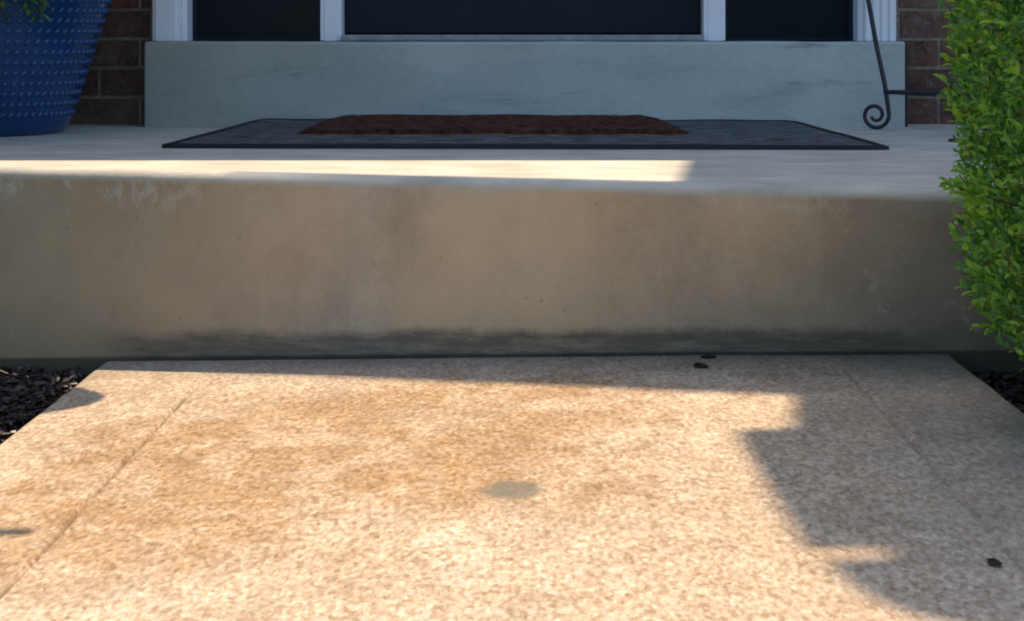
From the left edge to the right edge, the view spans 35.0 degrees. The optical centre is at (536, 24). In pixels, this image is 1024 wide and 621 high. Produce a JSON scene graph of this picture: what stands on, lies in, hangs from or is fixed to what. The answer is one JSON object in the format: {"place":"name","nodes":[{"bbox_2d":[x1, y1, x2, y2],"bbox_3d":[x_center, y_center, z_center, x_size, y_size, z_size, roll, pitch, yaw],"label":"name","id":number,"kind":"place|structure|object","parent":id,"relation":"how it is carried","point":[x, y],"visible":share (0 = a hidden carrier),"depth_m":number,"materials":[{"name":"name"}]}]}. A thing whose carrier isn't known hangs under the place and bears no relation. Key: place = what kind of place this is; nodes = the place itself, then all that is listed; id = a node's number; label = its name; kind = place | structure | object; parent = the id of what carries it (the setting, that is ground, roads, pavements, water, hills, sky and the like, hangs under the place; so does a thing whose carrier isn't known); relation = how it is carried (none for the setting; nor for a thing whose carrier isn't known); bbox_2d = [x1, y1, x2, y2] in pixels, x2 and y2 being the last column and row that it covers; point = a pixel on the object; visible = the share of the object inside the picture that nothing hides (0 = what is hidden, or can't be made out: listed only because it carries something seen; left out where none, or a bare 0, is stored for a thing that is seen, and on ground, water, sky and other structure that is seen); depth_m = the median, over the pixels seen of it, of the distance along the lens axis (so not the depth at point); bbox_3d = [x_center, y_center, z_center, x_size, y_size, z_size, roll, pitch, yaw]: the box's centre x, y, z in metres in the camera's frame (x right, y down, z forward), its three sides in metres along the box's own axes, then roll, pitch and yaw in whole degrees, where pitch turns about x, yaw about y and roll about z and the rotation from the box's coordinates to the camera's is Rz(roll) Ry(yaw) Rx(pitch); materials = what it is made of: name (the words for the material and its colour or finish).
{"place":"outdoors","nodes":[
{"label":"outdoors","id":0,"kind":"place"},
{"bbox_2d":[0,364,86,444],"bbox_3d":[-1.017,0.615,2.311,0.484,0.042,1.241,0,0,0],"label":"bark mulch","id":1,"kind":"object","parent":0,"point":[21,410],"visible":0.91,"depth_m":2.68,"materials":[{"name":"black wood"}]},
{"bbox_2d":[0,354,1023,620],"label":"path","id":2,"kind":"structure","parent":0,"point":[748,488],"depth_m":1.98,"materials":[{"name":"concrete"}]},
{"bbox_2d":[693,362,708,366],"bbox_3d":[0.271,0.560,2.664,0.024,0.004,0.028,0,0,0],"label":"dead leaf","id":3,"kind":"object","parent":2,"relation":"on","point":[698,364],"visible":1,"depth_m":2.67,"materials":[{"name":"black plant"}]},
{"bbox_2d":[700,355,715,357],"bbox_3d":[0.290,0.560,2.734,0.027,0.002,0.019,0,0,0],"label":"dead leaf","id":4,"kind":"object","parent":2,"relation":"on","point":[708,356],"visible":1,"depth_m":2.73,"materials":[{"name":"black plant"}]},
{"bbox_2d":[987,558,1001,564],"bbox_3d":[0.473,0.555,1.673,0.014,0.002,0.019,0,0,0],"label":"dead leaf","id":5,"kind":"object","parent":2,"relation":"on","point":[993,561],"visible":1,"depth_m":1.67,"materials":[{"name":"black plant"}]},
{"bbox_2d":[1002,389,1023,404],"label":"soil","id":6,"kind":"structure","parent":0,"point":[1022,403],"depth_m":2.64,"materials":[{"name":"black soil"}]},
{"bbox_2d":[932,0,1023,371],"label":"boxwood shrub","id":7,"kind":"object","parent":6,"relation":"on","point":[1001,241],"visible":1,"depth_m":2.18,"materials":[{"name":"green plant"}]},
{"bbox_2d":[972,370,1023,413],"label":"bark mulch","id":8,"kind":"object","parent":6,"relation":"on","point":[1016,391],"visible":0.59,"depth_m":2.64,"materials":[{"name":"black wood"}]},
{"label":"ground","id":9,"kind":"structure","parent":0,"visible":0},
{"bbox_2d":[0,40,1023,389],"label":"concrete porch","id":10,"kind":"object","parent":9,"relation":"on","point":[128,242],"visible":0.78,"depth_m":2.84,"materials":[{"name":"grey concrete"}]},
{"bbox_2d":[0,0,111,136],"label":"flower pot","id":11,"kind":"object","parent":10,"relation":"on","point":[44,67],"visible":0.99,"depth_m":3.78,"materials":[{"name":"blue ceramic"}]},
{"bbox_2d":[0,0,49,23],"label":"trailing plant","id":12,"kind":"object","parent":11,"relation":"in","point":[45,3],"visible":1,"depth_m":3.65,"materials":[{"name":"green plant"}]},
{"bbox_2d":[162,118,888,149],"bbox_3d":[-0.028,0.250,3.751,1.530,0.026,0.745,0,0,0],"label":"rubber mat","id":13,"kind":"object","parent":10,"relation":"on","point":[702,134],"visible":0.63,"depth_m":3.54,"materials":[{"name":"black rubber"}]},
{"bbox_2d":[296,113,687,134],"bbox_3d":[-0.101,0.236,3.854,0.896,0.036,0.365,0,0,0],"label":"doormat","id":14,"kind":"object","parent":13,"relation":"on","point":[388,124],"visible":1,"depth_m":3.75,"materials":[{"name":"brown fabric"}]},
{"bbox_2d":[863,0,1017,128],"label":"plant stand","id":15,"kind":"object","parent":10,"relation":"on","point":[930,93],"visible":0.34,"depth_m":4.03,"materials":[{"name":"black metal"}]},
{"bbox_2d":[69,0,1023,126],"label":"brick house","id":16,"kind":"structure","parent":9,"relation":"on","point":[113,89],"depth_m":4.28,"materials":[{"name":"brown brick"}]},
{"bbox_2d":[345,0,699,33],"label":"door","id":17,"kind":"structure","parent":16,"relation":"in","point":[361,16],"depth_m":4.29,"materials":[{"name":"black paint"}]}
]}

